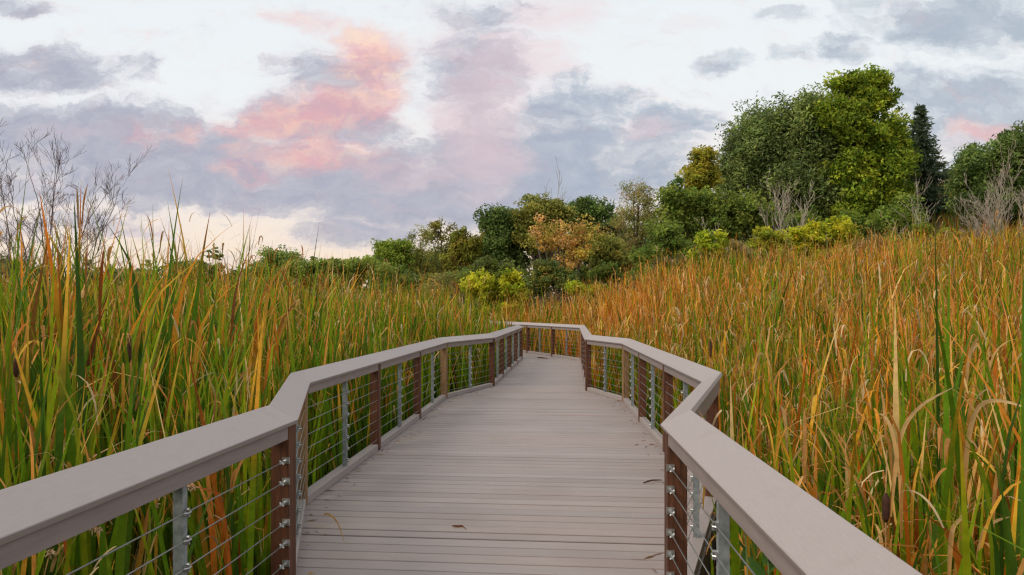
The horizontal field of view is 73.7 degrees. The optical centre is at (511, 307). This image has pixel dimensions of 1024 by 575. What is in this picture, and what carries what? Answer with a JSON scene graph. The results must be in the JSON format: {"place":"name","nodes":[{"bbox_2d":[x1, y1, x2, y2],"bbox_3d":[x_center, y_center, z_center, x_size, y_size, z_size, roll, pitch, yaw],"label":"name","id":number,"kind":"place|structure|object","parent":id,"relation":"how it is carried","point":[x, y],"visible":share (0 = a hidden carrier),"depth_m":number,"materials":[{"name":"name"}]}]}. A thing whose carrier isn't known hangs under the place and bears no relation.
{"place":"outdoors","nodes":[
{"label":"outdoors","id":0,"kind":"place"},
{"bbox_2d":[43,526,103,574],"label":"seeding grass","id":1,"kind":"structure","parent":0,"point":[95,529],"depth_m":2.39,"materials":[{"name":"beige plant"}]},
{"bbox_2d":[0,0,1023,297],"label":"sky","id":2,"kind":"structure","parent":0,"point":[365,120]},
{"bbox_2d":[96,177,1023,574],"bbox_3d":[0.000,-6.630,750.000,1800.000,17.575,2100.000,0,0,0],"label":"marsh ground","id":3,"kind":"structure","parent":0,"point":[940,225],"depth_m":53.57,"materials":[{"name":"green plant"}]},
{"bbox_2d":[0,326,29,468],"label":"cattail","id":4,"kind":"object","parent":3,"relation":"on","point":[15,370],"visible":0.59,"depth_m":3.57,"materials":[{"name":"green plant"}]},
{"bbox_2d":[0,299,42,485],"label":"cattail","id":5,"kind":"object","parent":3,"relation":"on","point":[12,479],"visible":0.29,"depth_m":3.75,"materials":[{"name":"green plant"}]},
{"bbox_2d":[0,171,74,291],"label":"bare tree","id":6,"kind":"object","parent":3,"relation":"on","point":[29,231],"visible":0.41,"depth_m":21.30,"materials":[{"name":"grey plant"}]},
{"bbox_2d":[1,192,112,464],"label":"cattail","id":7,"kind":"object","parent":3,"relation":"on","point":[88,363],"visible":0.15,"depth_m":4.71,"materials":[{"name":"green plant"}]},
{"bbox_2d":[12,245,109,441],"bbox_3d":[-3.109,0.849,3.910,1.606,2.519,0.388,0,0,-10],"label":"cattail","id":8,"kind":"object","parent":3,"relation":"on","point":[33,320],"visible":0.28,"depth_m":4.00,"materials":[{"name":"green plant"}]},
{"bbox_2d":[0,253,151,294],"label":"broadleaf tree","id":9,"kind":"object","parent":3,"relation":"on","point":[92,276],"visible":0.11,"depth_m":59.33,"materials":[{"name":"green plant"}]},
{"bbox_2d":[0,117,156,295],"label":"bare tree","id":10,"kind":"object","parent":3,"relation":"on","point":[104,225],"visible":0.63,"depth_m":18.86,"materials":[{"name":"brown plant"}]},
{"bbox_2d":[1,207,161,411],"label":"cattail","id":11,"kind":"object","parent":3,"relation":"on","point":[84,335],"visible":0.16,"depth_m":5.41,"materials":[{"name":"green plant"}]},
{"bbox_2d":[1,262,195,563],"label":"cattail","id":12,"kind":"object","parent":3,"relation":"on","point":[116,381],"visible":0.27,"depth_m":4.77,"materials":[{"name":"green plant"}]},
{"bbox_2d":[36,238,182,551],"bbox_3d":[-2.953,0.772,4.908,1.271,2.672,0.495,0,0,0],"label":"cattail","id":13,"kind":"object","parent":3,"relation":"on","point":[137,339],"visible":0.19,"depth_m":4.88,"materials":[{"name":"green plant"}]},
{"bbox_2d":[90,290,187,574],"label":"cattail","id":14,"kind":"object","parent":3,"relation":"on","point":[128,350],"visible":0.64,"depth_m":4.37,"materials":[{"name":"green plant"}]},
{"bbox_2d":[72,179,236,427],"bbox_3d":[-2.773,0.549,5.256,1.289,3.117,0.192,0,0,2],"label":"cattail","id":15,"kind":"object","parent":3,"relation":"on","point":[177,316],"visible":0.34,"depth_m":5.24,"materials":[{"name":"green plant"}]},
{"bbox_2d":[143,483,198,574],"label":"seeding grass","id":16,"kind":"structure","parent":3,"relation":"on","point":[189,487],"depth_m":2.95,"materials":[{"name":"beige plant"}]},
{"bbox_2d":[112,242,266,419],"bbox_3d":[-2.748,0.704,6.087,1.132,2.808,0.862,0,0,0],"label":"cattail","id":17,"kind":"object","parent":3,"relation":"on","point":[248,316],"visible":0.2,"depth_m":6.18,"materials":[{"name":"green plant"}]},
{"bbox_2d":[160,257,227,287],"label":"broadleaf tree","id":18,"kind":"object","parent":3,"relation":"on","point":[205,264],"visible":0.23,"depth_m":59.52,"materials":[{"name":"green plant"}]},
{"bbox_2d":[125,214,272,435],"bbox_3d":[-2.478,0.673,5.338,1.317,2.870,0.535,0,0,0],"label":"cattail","id":19,"kind":"object","parent":3,"relation":"on","point":[200,331],"visible":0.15,"depth_m":5.39,"materials":[{"name":"green plant"}]},
{"bbox_2d":[186,257,307,389],"bbox_3d":[-2.654,0.784,6.970,1.551,2.649,0.182,0,0,0],"label":"cattail","id":20,"kind":"object","parent":3,"relation":"on","point":[278,331],"visible":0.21,"depth_m":6.93,"materials":[{"name":"green plant"}]},
{"bbox_2d":[193,239,306,398],"bbox_3d":[-2.730,0.724,6.895,1.205,2.767,0.764,0,0,-7],"label":"cattail","id":21,"kind":"object","parent":3,"relation":"on","point":[233,319],"visible":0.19,"depth_m":6.59,"materials":[{"name":"green plant"}]},
{"bbox_2d":[0,167,514,574],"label":"cattails","id":22,"kind":"object","parent":3,"relation":"on","point":[327,328],"visible":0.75,"depth_m":5.02,"materials":[{"name":"green plant"}]},
{"bbox_2d":[226,259,319,299],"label":"broadleaf tree","id":23,"kind":"object","parent":3,"relation":"on","point":[251,276],"visible":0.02,"depth_m":57.78,"materials":[{"name":"green plant"}]},
{"bbox_2d":[251,244,316,277],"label":"broadleaf tree","id":24,"kind":"object","parent":3,"relation":"on","point":[286,256],"visible":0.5,"depth_m":43.65,"materials":[{"name":"green plant"}]},
{"bbox_2d":[252,244,324,409],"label":"cattail","id":25,"kind":"object","parent":3,"relation":"on","point":[255,350],"visible":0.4,"depth_m":6.02,"materials":[{"name":"green plant"}]},
{"bbox_2d":[249,256,400,296],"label":"shrub","id":26,"kind":"object","parent":3,"relation":"on","point":[381,268],"visible":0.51,"depth_m":40.54,"materials":[{"name":"green plant"}]},
{"bbox_2d":[323,254,384,300],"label":"broadleaf tree","id":27,"kind":"object","parent":3,"relation":"on","point":[371,257],"visible":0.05,"depth_m":45.97,"materials":[{"name":"green plant"}]},
{"bbox_2d":[370,238,416,301],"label":"broadleaf tree","id":28,"kind":"object","parent":3,"relation":"on","point":[391,251],"visible":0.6,"depth_m":49.48,"materials":[{"name":"green plant"}]},
{"bbox_2d":[402,224,443,298],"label":"broadleaf tree","id":29,"kind":"object","parent":3,"relation":"on","point":[420,253],"visible":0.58,"depth_m":50.82,"materials":[{"name":"green plant"}]},
{"bbox_2d":[380,266,470,302],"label":"shrub","id":30,"kind":"object","parent":3,"relation":"on","point":[405,276],"visible":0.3,"depth_m":43.65,"materials":[{"name":"green plant"}]},
{"bbox_2d":[419,216,457,296],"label":"broadleaf tree","id":31,"kind":"object","parent":3,"relation":"on","point":[435,226],"visible":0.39,"depth_m":52.93,"materials":[{"name":"green plant"}]},
{"bbox_2d":[412,269,467,308],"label":"shrub","id":32,"kind":"object","parent":3,"relation":"on","point":[439,278],"visible":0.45,"depth_m":36.85,"materials":[{"name":"green plant"}]},
{"bbox_2d":[401,234,478,302],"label":"broadleaf tree","id":33,"kind":"object","parent":3,"relation":"on","point":[432,257],"visible":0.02,"depth_m":60.53,"materials":[{"name":"green plant"}]},
{"bbox_2d":[438,225,484,304],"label":"broadleaf tree","id":34,"kind":"object","parent":3,"relation":"on","point":[462,246],"visible":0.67,"depth_m":49.59,"materials":[{"name":"green plant"}]},
{"bbox_2d":[458,255,527,280],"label":"shrub","id":35,"kind":"object","parent":3,"relation":"on","point":[491,265],"visible":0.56,"depth_m":35.59,"materials":[{"name":"green plant"}]},
{"bbox_2d":[458,268,532,321],"bbox_3d":[-0.851,0.231,31.232,2.794,4.188,3.079,0,0,-43],"label":"shrub","id":36,"kind":"object","parent":3,"relation":"on","point":[513,283],"visible":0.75,"depth_m":30.76,"materials":[{"name":"green plant"}]},
{"bbox_2d":[5,143,990,309],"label":"distant wood","id":37,"kind":"object","parent":3,"relation":"on","point":[215,256],"visible":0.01,"depth_m":100.77,"materials":[{"name":"green plant"}]},
{"bbox_2d":[296,352,715,574],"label":"boardwalk","id":38,"kind":"structure","parent":3,"relation":"on","point":[530,464],"depth_m":5.88,"materials":[{"name":"grey wood"}]},
{"bbox_2d":[0,323,522,574],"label":"railing","id":39,"kind":"object","parent":38,"relation":"attached to","point":[38,515],"visible":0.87,"depth_m":3.23,"materials":[{"name":"grey wood"}]},
{"bbox_2d":[323,513,343,540],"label":"dry leaf","id":40,"kind":"object","parent":38,"relation":"on","point":[330,515],"visible":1,"depth_m":4.81,"materials":[{"name":"brown plant"}]},
{"bbox_2d":[302,392,702,573],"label":"reed litter","id":41,"kind":"object","parent":38,"relation":"on","point":[435,415],"visible":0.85,"depth_m":6.26,"materials":[{"name":"brown plant"}]},
{"bbox_2d":[476,320,921,574],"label":"railing","id":42,"kind":"object","parent":38,"relation":"attached to","point":[787,526],"visible":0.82,"depth_m":2.72,"materials":[{"name":"grey wood"}]},
{"bbox_2d":[473,203,542,298],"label":"broadleaf tree","id":43,"kind":"object","parent":3,"relation":"on","point":[496,226],"visible":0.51,"depth_m":51.05,"materials":[{"name":"green plant"}]},
{"bbox_2d":[508,192,578,313],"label":"broadleaf tree","id":44,"kind":"object","parent":3,"relation":"on","point":[552,209],"visible":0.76,"depth_m":50.06,"materials":[{"name":"green plant"}]},
{"bbox_2d":[522,257,579,312],"bbox_3d":[2.074,-0.526,39.888,3.986,4.857,2.391,0,0,0],"label":"shrub","id":45,"kind":"object","parent":3,"relation":"on","point":[557,276],"visible":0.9,"depth_m":39.58,"materials":[{"name":"green plant"}]},
{"bbox_2d":[544,157,568,300],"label":"bare bush","id":46,"kind":"object","parent":3,"relation":"on","point":[565,202],"visible":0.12,"depth_m":57.12,"materials":[{"name":"plant"}]},
{"bbox_2d":[528,212,608,313],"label":"broadleaf tree","id":47,"kind":"object","parent":3,"relation":"on","point":[574,240],"visible":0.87,"depth_m":42.93,"materials":[{"name":"orange plant"}]},
{"bbox_2d":[563,279,614,305],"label":"shrub","id":48,"kind":"object","parent":3,"relation":"on","point":[569,286],"visible":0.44,"depth_m":35.77,"materials":[{"name":"green plant"}]},
{"bbox_2d":[517,193,666,288],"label":"broadleaf tree","id":49,"kind":"object","parent":3,"relation":"on","point":[581,274],"visible":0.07,"depth_m":61.43,"materials":[{"name":"green plant"}]},
{"bbox_2d":[564,195,632,279],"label":"broadleaf tree","id":50,"kind":"object","parent":3,"relation":"on","point":[591,207],"visible":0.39,"depth_m":57.24,"materials":[{"name":"green plant"}]},
{"bbox_2d":[585,260,631,303],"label":"shrub","id":51,"kind":"object","parent":3,"relation":"on","point":[601,272],"visible":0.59,"depth_m":39.24,"materials":[{"name":"green plant"}]},
{"bbox_2d":[588,231,639,275],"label":"broadleaf tree","id":52,"kind":"object","parent":3,"relation":"on","point":[610,249],"visible":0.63,"depth_m":44.41,"materials":[{"name":"green plant"}]},
{"bbox_2d":[606,177,662,258],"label":"broadleaf tree","id":53,"kind":"object","parent":3,"relation":"on","point":[639,197],"visible":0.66,"depth_m":49.79,"materials":[{"name":"green plant"}]},
{"bbox_2d":[627,220,699,277],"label":"broadleaf tree","id":54,"kind":"object","parent":3,"relation":"on","point":[674,242],"visible":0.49,"depth_m":41.58,"materials":[{"name":"green plant"}]},
{"bbox_2d":[630,246,709,288],"bbox_3d":[8.989,-1.814,38.012,4.911,3.339,2.569,0,0,0],"label":"shrub","id":55,"kind":"object","parent":3,"relation":"on","point":[659,263],"visible":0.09,"depth_m":37.56,"materials":[{"name":"green plant"}]},
{"bbox_2d":[674,144,724,245],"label":"broadleaf tree","id":56,"kind":"object","parent":3,"relation":"on","point":[701,171],"visible":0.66,"depth_m":49.49,"materials":[{"name":"green plant"}]},
{"bbox_2d":[684,229,729,274],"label":"shrub","id":57,"kind":"object","parent":3,"relation":"on","point":[704,238],"visible":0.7,"depth_m":29.82,"materials":[{"name":"green plant"}]},
{"bbox_2d":[694,217,728,250],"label":"bare bush","id":58,"kind":"object","parent":3,"relation":"on","point":[713,228],"visible":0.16,"depth_m":30.92,"materials":[{"name":"grey plant"}]},
{"bbox_2d":[702,336,721,389],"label":"cattail","id":59,"kind":"object","parent":3,"relation":"on","point":[710,348],"visible":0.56,"depth_m":7.56,"materials":[{"name":"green plant"}]},
{"bbox_2d":[642,177,783,250],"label":"broadleaf tree","id":60,"kind":"object","parent":3,"relation":"on","point":[738,222],"visible":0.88,"depth_m":46.20,"materials":[{"name":"green plant"}]},
{"bbox_2d":[718,239,761,267],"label":"shrub","id":61,"kind":"object","parent":3,"relation":"on","point":[733,244],"visible":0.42,"depth_m":29.86,"materials":[{"name":"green plant"}]},
{"bbox_2d":[730,532,756,574],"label":"leafy weed","id":62,"kind":"object","parent":3,"relation":"on","point":[744,554],"visible":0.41,"depth_m":2.89,"materials":[{"name":"green plant"}]},
{"bbox_2d":[480,205,1023,574],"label":"cattails","id":63,"kind":"object","parent":3,"relation":"on","point":[830,362],"visible":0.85,"depth_m":7.42,"materials":[{"name":"orange plant"}]},
{"bbox_2d":[879,413,899,474],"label":"dry leaf","id":64,"kind":"object","parent":63,"relation":"attached to","point":[893,442],"visible":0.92,"depth_m":2.60,"materials":[{"name":"beige plant"}]},
{"bbox_2d":[890,388,951,516],"bbox_3d":[1.589,0.565,2.654,0.214,0.525,0.027,0,0,33],"label":"dry leaf","id":65,"kind":"object","parent":63,"relation":"attached to","point":[904,427],"visible":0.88,"depth_m":2.70,"materials":[{"name":"plant"}]},
{"bbox_2d":[947,504,968,574],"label":"dry leaf","id":66,"kind":"object","parent":63,"relation":"attached to","point":[951,541],"visible":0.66,"depth_m":2.30,"materials":[{"name":"beige plant"}]},
{"bbox_2d":[960,399,1020,538],"bbox_3d":[1.760,0.591,2.480,0.231,0.515,0.066,0,0,26],"label":"dry leaf","id":67,"kind":"object","parent":63,"relation":"attached to","point":[971,426],"visible":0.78,"depth_m":2.50,"materials":[{"name":"plant"}]},
{"bbox_2d":[977,517,1008,550],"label":"dry leaf","id":68,"kind":"object","parent":63,"relation":"attached to","point":[981,535],"visible":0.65,"depth_m":2.20,"materials":[{"name":"beige plant"}]},
{"bbox_2d":[748,552,775,574],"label":"leafy weed","id":69,"kind":"object","parent":3,"relation":"on","point":[756,567],"visible":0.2,"depth_m":2.49,"materials":[{"name":"green plant"}]},
{"bbox_2d":[745,226,797,265],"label":"shrub","id":70,"kind":"object","parent":3,"relation":"on","point":[764,234],"visible":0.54,"depth_m":30.73,"materials":[{"name":"green plant"}]},
{"bbox_2d":[763,246,784,344],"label":"cattail","id":71,"kind":"object","parent":3,"relation":"on","point":[776,295],"visible":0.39,"depth_m":12.02,"materials":[{"name":"orange plant"}]},
{"bbox_2d":[712,82,854,236],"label":"broadleaf tree","id":72,"kind":"object","parent":3,"relation":"on","point":[760,142],"visible":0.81,"depth_m":54.61,"materials":[{"name":"green plant"}]},
{"bbox_2d":[754,167,818,240],"bbox_3d":[13.169,-3.590,32.716,2.347,6.616,3.804,0,0,43],"label":"bare bush","id":73,"kind":"object","parent":3,"relation":"on","point":[786,202],"visible":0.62,"depth_m":32.70,"materials":[{"name":"grey plant"}]},
{"bbox_2d":[785,215,863,263],"bbox_3d":[14.573,-2.276,32.330,3.885,4.166,2.924,0,0,26],"label":"shrub","id":74,"kind":"object","parent":3,"relation":"on","point":[830,231],"visible":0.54,"depth_m":31.67,"materials":[{"name":"green plant"}]},
{"bbox_2d":[773,191,928,239],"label":"broadleaf tree","id":75,"kind":"object","parent":3,"relation":"on","point":[879,222],"visible":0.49,"depth_m":48.34,"materials":[{"name":"green plant"}]},
{"bbox_2d":[800,63,923,220],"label":"broadleaf tree","id":76,"kind":"object","parent":3,"relation":"on","point":[879,162],"visible":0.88,"depth_m":52.71,"materials":[{"name":"green plant"}]},
{"bbox_2d":[821,424,907,554],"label":"cattail","id":77,"kind":"object","parent":3,"relation":"on","point":[886,507],"visible":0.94,"depth_m":2.57,"materials":[{"name":"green plant"}]},
{"bbox_2d":[849,231,889,259],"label":"shrub","id":78,"kind":"object","parent":3,"relation":"on","point":[869,238],"visible":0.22,"depth_m":30.80,"materials":[{"name":"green plant"}]},
{"bbox_2d":[857,347,925,562],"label":"cattail","id":79,"kind":"object","parent":3,"relation":"on","point":[909,502],"visible":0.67,"depth_m":3.12,"materials":[{"name":"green plant"}]},
{"bbox_2d":[881,221,936,251],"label":"shrub","id":80,"kind":"object","parent":3,"relation":"on","point":[929,226],"visible":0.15,"depth_m":30.85,"materials":[{"name":"green plant"}]},
{"bbox_2d":[886,173,939,235],"bbox_3d":[19.271,-3.502,33.102,1.868,5.907,2.254,0,0,-45],"label":"bare bush","id":81,"kind":"object","parent":3,"relation":"on","point":[916,186],"visible":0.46,"depth_m":32.71,"materials":[{"name":"grey plant"}]},
{"bbox_2d":[905,102,959,221],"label":"spruce tree","id":82,"kind":"object","parent":3,"relation":"on","point":[932,164],"visible":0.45,"depth_m":57.05,"materials":[{"name":"green plant"}]},
{"bbox_2d":[934,204,979,557],"bbox_3d":[2.164,0.788,3.390,0.514,2.640,0.158,0,0,-42],"label":"cattail","id":83,"kind":"object","parent":3,"relation":"on","point":[946,422],"visible":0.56,"depth_m":3.43,"materials":[{"name":"green plant"}]},
{"bbox_2d":[930,226,1020,253],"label":"shrub","id":84,"kind":"object","parent":3,"relation":"on","point":[950,232],"visible":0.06,"depth_m":28.83,"materials":[{"name":"green plant"}]},
{"bbox_2d":[940,120,1023,228],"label":"broadleaf tree","id":85,"kind":"object","parent":3,"relation":"on","point":[975,166],"visible":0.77,"depth_m":48.80,"materials":[{"name":"green plant"}]},
{"bbox_2d":[952,396,1020,574],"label":"cattail","id":86,"kind":"object","parent":3,"relation":"on","point":[996,561],"visible":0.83,"depth_m":2.15,"materials":[{"name":"green plant"}]},
{"bbox_2d":[952,130,1023,244],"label":"bare bush","id":87,"kind":"object","parent":3,"relation":"on","point":[991,213],"visible":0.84,"depth_m":30.75,"materials":[{"name":"grey plant"}]},
{"bbox_2d":[998,264,1023,574],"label":"cattail","id":88,"kind":"object","parent":3,"relation":"on","point":[1007,566],"visible":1,"depth_m":1.93,"materials":[{"name":"green plant"}]}
]}

